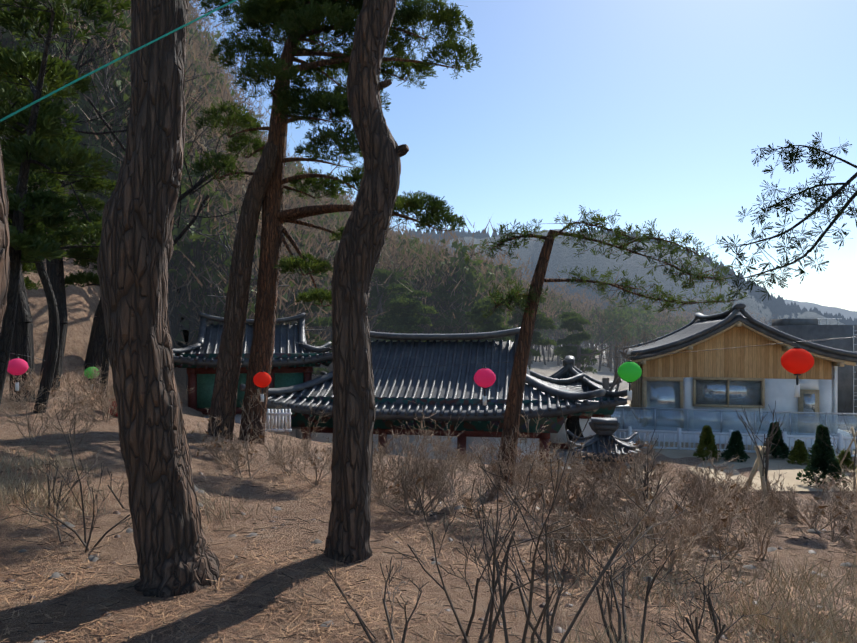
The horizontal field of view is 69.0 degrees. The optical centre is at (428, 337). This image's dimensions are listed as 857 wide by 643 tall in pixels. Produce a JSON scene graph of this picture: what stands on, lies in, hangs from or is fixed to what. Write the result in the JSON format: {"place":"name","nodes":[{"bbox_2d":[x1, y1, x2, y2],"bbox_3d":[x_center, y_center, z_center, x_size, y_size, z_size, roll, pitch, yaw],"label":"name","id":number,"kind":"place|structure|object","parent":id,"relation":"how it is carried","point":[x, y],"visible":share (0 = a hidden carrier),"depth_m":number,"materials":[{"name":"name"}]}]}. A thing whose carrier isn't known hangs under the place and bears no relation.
{"place":"outdoors","nodes":[
{"label":"outdoors","id":0,"kind":"place"},
{"bbox_2d":[15,382,799,404],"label":"lantern paper tags","id":1,"kind":"object","parent":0,"point":[796,392],"visible":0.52,"depth_m":9.79,"materials":[{"name":"paper"}]},
{"bbox_2d":[311,432,538,464],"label":"hall walls","id":2,"kind":"structure","parent":0,"point":[322,437],"depth_m":22.61,"materials":[{"name":"white paint"}]},
{"bbox_2d":[0,82,856,642],"bbox_3d":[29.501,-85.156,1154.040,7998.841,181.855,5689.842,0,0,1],"label":"ground","id":3,"kind":"structure","parent":0,"point":[82,304],"depth_m":5.24,"materials":[{"name":"brown soil"}]},
{"bbox_2d":[0,144,9,332],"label":"pine trunk","id":4,"kind":"object","parent":3,"relation":"on","point":[4,248],"visible":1,"depth_m":3.25,"materials":[{"name":"brown plant"}]},
{"bbox_2d":[0,0,236,121],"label":"green rope","id":5,"kind":"object","parent":4,"relation":"attached to","point":[98,69],"visible":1,"depth_m":3.85,"materials":[{"name":"teal fabric"}]},
{"bbox_2d":[5,141,76,289],"bbox_3d":[-11.706,-2.282,17.888,2.600,7.047,4.049,0,0,-36],"label":"pine","id":6,"kind":"object","parent":3,"relation":"on","point":[29,284],"depth_m":18.29,"materials":[{"name":"green plant"}]},
{"bbox_2d":[0,69,101,412],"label":"pine","id":7,"kind":"object","parent":3,"relation":"on","point":[43,179],"depth_m":11.87,"materials":[{"name":"green plant"}]},
{"bbox_2d":[0,0,130,403],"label":"pine","id":8,"kind":"object","parent":3,"relation":"on","point":[32,245],"depth_m":8.04,"materials":[{"name":"green plant"}]},
{"bbox_2d":[34,159,115,392],"bbox_3d":[-9.344,-1.384,17.405,2.749,6.531,3.213,0,0,1],"label":"pine","id":9,"kind":"object","parent":3,"relation":"on","point":[89,183],"depth_m":17.09,"materials":[{"name":"green plant"}]},
{"bbox_2d":[108,398,117,416],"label":"red chairs","id":10,"kind":"object","parent":3,"relation":"on","point":[113,404],"depth_m":13.49,"materials":[{"name":"red plastic"}]},
{"bbox_2d":[0,0,304,401],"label":"bare trees","id":11,"kind":"object","parent":3,"relation":"on","point":[22,343],"depth_m":16.57,"materials":[{"name":"plant"}]},
{"bbox_2d":[97,0,219,597],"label":"pine","id":12,"kind":"object","parent":3,"relation":"on","point":[176,556],"visible":0.94,"depth_m":4.35,"materials":[{"name":"brown plant"}]},
{"bbox_2d":[172,189,224,343],"bbox_3d":[-11.667,-2.362,30.740,4.328,9.694,4.111,0,0,1],"label":"pine","id":13,"kind":"object","parent":3,"relation":"on","point":[211,192],"depth_m":30.03,"materials":[{"name":"green plant"}]},
{"bbox_2d":[207,142,277,438],"bbox_3d":[-3.948,-0.872,13.156,1.560,6.431,0.603,0,0,1],"label":"tree trunk","id":14,"kind":"object","parent":3,"relation":"on","point":[224,394],"visible":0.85,"depth_m":12.98,"materials":[{"name":"brown plant"}]},
{"bbox_2d":[187,367,312,415],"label":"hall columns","id":15,"kind":"structure","parent":3,"relation":"on","point":[192,373],"depth_m":24.30,"materials":[{"name":"wood"}]},
{"bbox_2d":[197,373,302,407],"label":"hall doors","id":16,"kind":"structure","parent":15,"relation":"attached to","point":[205,384],"depth_m":24.59,"materials":[{"name":"wood"}]},
{"bbox_2d":[175,353,327,367],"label":"roof eaves","id":17,"kind":"object","parent":15,"relation":"on","point":[247,355],"visible":0.21,"depth_m":24.27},
{"bbox_2d":[174,361,330,369],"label":"hall rafters","id":18,"kind":"object","parent":17,"relation":"on","point":[327,363],"visible":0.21,"depth_m":24.36,"materials":[{"name":"green wood"}]},
{"bbox_2d":[173,325,332,366],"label":"tiled roof","id":19,"kind":"structure","parent":18,"relation":"on","point":[245,363],"depth_m":24.82,"materials":[{"name":"grey tile"}]},
{"bbox_2d":[173,323,328,362],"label":"roof tiles","id":20,"kind":"object","parent":19,"relation":"on","point":[216,343],"visible":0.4,"depth_m":25.02,"materials":[{"name":"grey tile"}]},
{"bbox_2d":[173,312,331,353],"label":"hall roof ridges","id":21,"kind":"object","parent":19,"relation":"on","point":[205,317],"visible":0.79,"depth_m":25.64,"materials":[{"name":"grey tile"}]},
{"bbox_2d":[203,407,300,428],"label":"wall","id":22,"kind":"structure","parent":3,"relation":"on","point":[237,418],"depth_m":23.94,"materials":[{"name":"white paint"}]},
{"bbox_2d":[265,409,291,431],"bbox_3d":[-5.114,2.803,21.109,0.962,0.753,0.090,0,0,1],"label":"white balustrade","id":23,"kind":"object","parent":3,"relation":"on","point":[282,413],"visible":0.77,"depth_m":21.07,"materials":[{"name":"white"}]},
{"bbox_2d":[276,268,331,438],"bbox_3d":[-6.586,1.031,33.066,4.357,9.637,3.608,0,0,1],"label":"pine","id":24,"kind":"object","parent":3,"relation":"on","point":[323,321],"depth_m":32.72,"materials":[{"name":"green plant"}]},
{"bbox_2d":[305,245,333,376],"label":"pine","id":25,"kind":"object","parent":3,"relation":"on","point":[319,254],"depth_m":44.45,"materials":[{"name":"green plant"}]},
{"bbox_2d":[187,0,481,444],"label":"twin pine","id":26,"kind":"object","parent":3,"relation":"on","point":[340,16],"depth_m":13.06,"materials":[{"name":"green plant"}]},
{"bbox_2d":[323,0,400,562],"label":"tree trunk","id":27,"kind":"object","parent":3,"relation":"on","point":[361,244],"visible":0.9,"depth_m":5.00,"materials":[{"name":"brown plant"}]},
{"bbox_2d":[0,0,728,376],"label":"bare trees","id":28,"kind":"object","parent":3,"relation":"on","point":[218,278],"depth_m":33.04,"materials":[{"name":"plant"}]},
{"bbox_2d":[0,0,774,393],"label":"wooded hillside","id":29,"kind":"structure","parent":3,"relation":"on","point":[392,236],"depth_m":39.18,"materials":[{"name":"plant"}]},
{"bbox_2d":[369,267,412,341],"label":"pine","id":30,"kind":"object","parent":3,"relation":"on","point":[384,275],"depth_m":42.54,"materials":[{"name":"green plant"}]},
{"bbox_2d":[2,395,780,642],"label":"twigs","id":31,"kind":"object","parent":3,"relation":"on","point":[504,597],"visible":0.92,"depth_m":3.40,"materials":[{"name":"brown plant"}]},
{"bbox_2d":[376,284,438,341],"bbox_3d":[-1.353,1.270,37.078,3.897,9.227,3.868,0,0,1],"label":"pine","id":32,"kind":"object","parent":3,"relation":"on","point":[409,316],"depth_m":36.64,"materials":[{"name":"green plant"}]},
{"bbox_2d":[15,342,800,395],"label":"lantern caps","id":33,"kind":"object","parent":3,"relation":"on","point":[797,380],"visible":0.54,"depth_m":9.79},
{"bbox_2d":[7,358,495,387],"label":"pink lanterns","id":34,"kind":"object","parent":33,"relation":"on","point":[484,377],"visible":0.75,"depth_m":10.50,"materials":[{"name":"pink paper"}]},
{"bbox_2d":[84,362,641,381],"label":"green lanterns","id":35,"kind":"object","parent":33,"relation":"attached to","point":[629,371],"visible":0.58,"depth_m":9.68,"materials":[{"name":"green paper"}]},
{"bbox_2d":[253,348,813,387],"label":"red lanterns","id":36,"kind":"object","parent":33,"relation":"attached to","point":[797,361],"visible":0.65,"depth_m":7.96,"materials":[{"name":"red paper"}]},
{"bbox_2d":[4,449,825,642],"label":"pine cones","id":37,"kind":"object","parent":3,"relation":"on","point":[557,629],"visible":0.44,"depth_m":4.50,"materials":[{"name":"brown plant"}]},
{"bbox_2d":[301,427,549,468],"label":"hall columns","id":38,"kind":"structure","parent":3,"relation":"on","point":[461,438],"depth_m":22.49,"materials":[{"name":"red wood"}]},
{"bbox_2d":[276,387,572,432],"bbox_3d":[0.205,2.744,25.472,10.864,1.140,7.056,0,0,9],"label":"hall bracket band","id":39,"kind":"object","parent":38,"relation":"on","point":[554,424],"visible":0.14,"depth_m":22.08,"materials":[{"name":"wood"}]},
{"bbox_2d":[0,361,856,584],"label":"bare bushes","id":40,"kind":"object","parent":3,"relation":"on","point":[705,500],"visible":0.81,"depth_m":7.50,"materials":[{"name":"brown plant"}]},
{"bbox_2d":[0,439,856,642],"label":"dry grass tufts","id":41,"kind":"object","parent":3,"relation":"on","point":[816,629],"visible":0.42,"depth_m":4.38,"materials":[{"name":"beige plant"}]},
{"bbox_2d":[0,446,856,642],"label":"pine needles","id":42,"kind":"object","parent":3,"relation":"on","point":[306,596],"visible":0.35,"depth_m":4.42,"materials":[{"name":"brown plant"}]},
{"bbox_2d":[0,416,856,642],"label":"fallen leaves","id":43,"kind":"object","parent":3,"relation":"on","point":[399,618],"visible":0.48,"depth_m":4.72,"materials":[{"name":"brown plant"}]},
{"bbox_2d":[18,440,856,642],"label":"stones","id":44,"kind":"object","parent":3,"relation":"on","point":[56,575],"visible":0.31,"depth_m":5.58,"materials":[{"name":"grey stone"}]},
{"bbox_2d":[458,297,512,341],"bbox_3d":[3.331,1.768,34.948,3.649,8.225,3.396,0,0,1],"label":"pine","id":45,"kind":"object","parent":3,"relation":"on","point":[494,320],"depth_m":34.37,"materials":[{"name":"green plant"}]},
{"bbox_2d":[507,293,557,369],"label":"pine","id":46,"kind":"object","parent":3,"relation":"on","point":[542,321],"depth_m":40.17,"materials":[{"name":"green plant"}]},
{"bbox_2d":[566,415,583,450],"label":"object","id":47,"kind":"object","parent":3,"relation":"on","point":[572,424],"visible":0.35,"depth_m":28.58,"materials":[{"name":"plant"}]},
{"bbox_2d":[554,311,599,373],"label":"pine","id":48,"kind":"object","parent":3,"relation":"on","point":[571,321],"depth_m":46.22,"materials":[{"name":"green plant"}]},
{"bbox_2d":[549,443,628,465],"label":"roof tiles","id":49,"kind":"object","parent":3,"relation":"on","point":[566,450],"depth_m":28.55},
{"bbox_2d":[549,355,632,396],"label":"side hall roof ridges","id":50,"kind":"object","parent":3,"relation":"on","point":[568,365],"visible":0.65,"depth_m":29.23,"materials":[{"name":"grey tile"}]},
{"bbox_2d":[584,460,625,479],"bbox_3d":[5.193,3.716,18.435,1.095,0.900,1.095,0,0,11],"label":"brick chimney base","id":51,"kind":"object","parent":3,"relation":"on","point":[611,464],"visible":0.07,"depth_m":17.88,"materials":[{"name":"grey brick"}]},
{"bbox_2d":[571,435,640,461],"bbox_3d":[5.193,3.183,18.435,1.912,0.635,1.887,0,0,11],"label":"tiled roof","id":52,"kind":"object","parent":51,"relation":"on","point":[601,450],"visible":0.46,"depth_m":17.68,"materials":[{"name":"grey tile"}]},
{"bbox_2d":[570,433,640,455],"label":"chimney roof tile rows","id":53,"kind":"object","parent":52,"relation":"on","point":[603,443],"visible":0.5,"depth_m":17.98,"materials":[{"name":"grey tile"}]},
{"bbox_2d":[567,421,646,449],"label":"roof ridges","id":54,"kind":"object","parent":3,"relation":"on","point":[616,440],"visible":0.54,"depth_m":18.23,"materials":[{"name":"grey tile"}]},
{"bbox_2d":[463,205,754,492],"bbox_3d":[2.884,0.290,9.958,4.691,4.700,2.121,0,0,1],"label":"thin pine","id":55,"kind":"object","parent":3,"relation":"on","point":[602,219],"depth_m":9.85,"materials":[{"name":"green plant"}]},
{"bbox_2d":[612,405,854,448],"bbox_3d":[15.909,5.264,36.642,12.300,1.120,12.600,0,0,14],"label":"fence","id":56,"kind":"object","parent":3,"relation":"on","point":[697,437],"depth_m":31.10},
{"bbox_2d":[614,426,856,456],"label":"white fence","id":57,"kind":"object","parent":3,"relation":"on","point":[840,438],"visible":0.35,"depth_m":28.54,"materials":[{"name":"white"}]},
{"bbox_2d":[620,303,856,357],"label":"cafe roof ridges","id":58,"kind":"object","parent":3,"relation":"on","point":[734,310],"visible":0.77,"depth_m":30.79,"materials":[{"name":"grey tile"}]},
{"bbox_2d":[615,406,630,410],"bbox_3d":[11.489,4.924,39.683,2.697,1.100,0.100,0,0,1],"label":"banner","id":59,"kind":"object","parent":58,"relation":"attached to","point":[623,406],"visible":0.14,"depth_m":39.61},
{"bbox_2d":[634,427,856,540],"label":"tree support poles","id":60,"kind":"object","parent":3,"relation":"on","point":[758,462],"visible":0.31,"depth_m":8.21,"materials":[{"name":"brown wood"}]},
{"bbox_2d":[693,425,856,471],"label":"shrubs","id":61,"kind":"object","parent":3,"relation":"on","point":[707,436],"visible":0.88,"depth_m":25.93,"materials":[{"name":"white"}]},
{"bbox_2d":[706,421,856,487],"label":"conifers","id":62,"kind":"object","parent":3,"relation":"on","point":[818,458],"depth_m":21.95,"materials":[{"name":"green plant"}]},
{"bbox_2d":[770,319,856,415],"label":"concrete building","id":63,"kind":"structure","parent":3,"relation":"on","point":[809,330],"depth_m":41.26,"materials":[{"name":"grey concrete"}]},
{"bbox_2d":[819,319,856,415],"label":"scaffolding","id":64,"kind":"object","parent":3,"relation":"on","point":[853,366],"visible":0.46,"depth_m":40.84,"materials":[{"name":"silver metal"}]},
{"bbox_2d":[267,408,593,423],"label":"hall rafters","id":65,"kind":"object","parent":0,"point":[587,414],"visible":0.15,"depth_m":20.96,"materials":[{"name":"brown wood"}]},
{"bbox_2d":[10,337,852,487],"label":"wires","id":66,"kind":"object","parent":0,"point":[546,360],"visible":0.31,"depth_m":9.98,"materials":[{"name":"grey"}]},
{"bbox_2d":[267,342,598,420],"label":"tiled roof","id":67,"kind":"structure","parent":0,"point":[583,407],"depth_m":23.03,"materials":[{"name":"grey tile"}]},
{"bbox_2d":[239,327,605,399],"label":"hall roof ridges","id":68,"kind":"object","parent":67,"relation":"on","point":[529,380],"visible":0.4,"depth_m":24.74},
{"bbox_2d":[268,340,597,415],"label":"roof tile rows","id":69,"kind":"object","parent":67,"relation":"on","point":[573,387],"visible":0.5,"depth_m":23.34,"materials":[{"name":"grey tile"}]},
{"bbox_2d":[189,0,856,310],"label":"sky","id":70,"kind":"structure","parent":0,"point":[642,110],"materials":[{"name":"blue"}]},
{"bbox_2d":[549,451,568,472],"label":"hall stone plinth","id":71,"kind":"structure","parent":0,"point":[560,454],"depth_m":27.32,"materials":[{"name":"grey stone"}]},
{"bbox_2d":[549,418,595,442],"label":"hall walls","id":72,"kind":"structure","parent":0,"point":[587,432],"depth_m":28.85,"materials":[{"name":"white paint"}]},
{"bbox_2d":[549,414,603,448],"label":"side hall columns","id":73,"kind":"structure","parent":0,"point":[562,446],"depth_m":28.76,"materials":[{"name":"wood"}]},
{"bbox_2d":[559,368,626,403],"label":"roof tiles","id":74,"kind":"object","parent":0,"point":[601,397],"visible":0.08,"depth_m":28.88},
{"bbox_2d":[562,372,626,407],"bbox_3d":[7.059,2.381,31.296,5.058,1.613,7.236,0,0,13],"label":"roof eave","id":75,"kind":"object","parent":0,"point":[613,403],"visible":0.08,"depth_m":27.48,"materials":[{"name":"grey tile"}]},
{"bbox_2d":[588,390,615,414],"bbox_3d":[7.059,3.099,31.296,4.368,0.750,6.608,0,0,13],"label":"side hall bracket band","id":76,"kind":"object","parent":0,"point":[606,411],"visible":0.14,"depth_m":27.93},
{"bbox_2d":[591,417,617,435],"bbox_3d":[5.193,2.641,18.435,0.707,0.450,0.707,0,0,11],"label":"chimney cap","id":77,"kind":"object","parent":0,"point":[604,426],"visible":0.91,"depth_m":18.16,"materials":[{"name":"grey stone"}]},
{"bbox_2d":[413,229,844,343],"bbox_3d":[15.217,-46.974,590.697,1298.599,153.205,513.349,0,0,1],"label":"ridge","id":78,"kind":"structure","parent":0,"point":[561,256],"depth_m":595.28,"materials":[{"name":"green plant"}]},
{"bbox_2d":[392,228,856,325],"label":"ridge trees","id":79,"kind":"object","parent":78,"relation":"on","point":[777,306],"visible":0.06,"depth_m":641.32,"materials":[{"name":"plant"}]},
{"bbox_2d":[571,396,856,490],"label":"ground","id":80,"kind":"structure","parent":0,"point":[790,475],"depth_m":25.18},
{"bbox_2d":[255,254,856,434],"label":"bare trees","id":81,"kind":"object","parent":80,"relation":"on","point":[626,354],"depth_m":37.93,"materials":[{"name":"plant"}]},
{"bbox_2d":[626,401,856,538],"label":"young trees","id":82,"kind":"object","parent":80,"relation":"on","point":[766,462],"visible":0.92,"depth_m":8.08,"materials":[{"name":"brown plant"}]},
{"bbox_2d":[630,363,814,426],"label":"windows","id":83,"kind":"structure","parent":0,"point":[663,394],"depth_m":31.97,"materials":[{"name":"glass"}]},
{"bbox_2d":[629,362,818,432],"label":"window frames","id":84,"kind":"structure","parent":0,"point":[643,392],"depth_m":31.77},
{"bbox_2d":[611,408,856,436],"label":"cafe balustrade glass","id":85,"kind":"object","parent":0,"point":[724,420],"visible":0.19,"depth_m":30.49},
{"bbox_2d":[616,407,856,434],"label":"fence","id":86,"kind":"object","parent":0,"point":[732,410],"visible":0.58,"depth_m":30.52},
{"bbox_2d":[642,366,837,433],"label":"white cafe walls","id":87,"kind":"structure","parent":0,"point":[780,392],"depth_m":31.07,"materials":[{"name":"white paint"}]},
{"bbox_2d":[620,316,856,361],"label":"roof edge","id":88,"kind":"object","parent":87,"relation":"on","point":[761,330],"visible":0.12,"depth_m":30.59,"materials":[{"name":"grey tile"}]},
{"bbox_2d":[619,315,849,356],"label":"cafe roof tile rows","id":89,"kind":"object","parent":88,"relation":"on","point":[697,326],"visible":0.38,"depth_m":37.38,"materials":[{"name":"grey tile"}]},
{"bbox_2d":[632,321,855,366],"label":"cafe barge boards","id":90,"kind":"object","parent":88,"relation":"attached to","point":[835,362],"visible":0.65,"depth_m":30.66,"materials":[{"name":"brown wood"}]},
{"bbox_2d":[643,326,834,379],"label":"gable wall","id":91,"kind":"structure","parent":87,"relation":"on","point":[754,361],"depth_m":31.58,"materials":[{"name":"brown wood"}]},
{"bbox_2d":[720,132,856,301],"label":"pine","id":92,"kind":"object","parent":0,"point":[810,193],"depth_m":5.53,"materials":[{"name":"green plant"}]},
{"bbox_2d":[784,299,856,320],"bbox_3d":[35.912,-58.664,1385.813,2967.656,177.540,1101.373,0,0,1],"label":"ridge","id":93,"kind":"structure","parent":0,"point":[835,310],"depth_m":1327.48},
{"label":"curved pine","id":94,"kind":"object","parent":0,"visible":0},
{"bbox_2d":[378,79,408,156],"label":"pine stubs","id":95,"kind":"object","parent":94,"relation":"attached to","point":[402,150],"visible":0.75,"depth_m":5.08,"materials":[{"name":"brown plant"}]}
]}

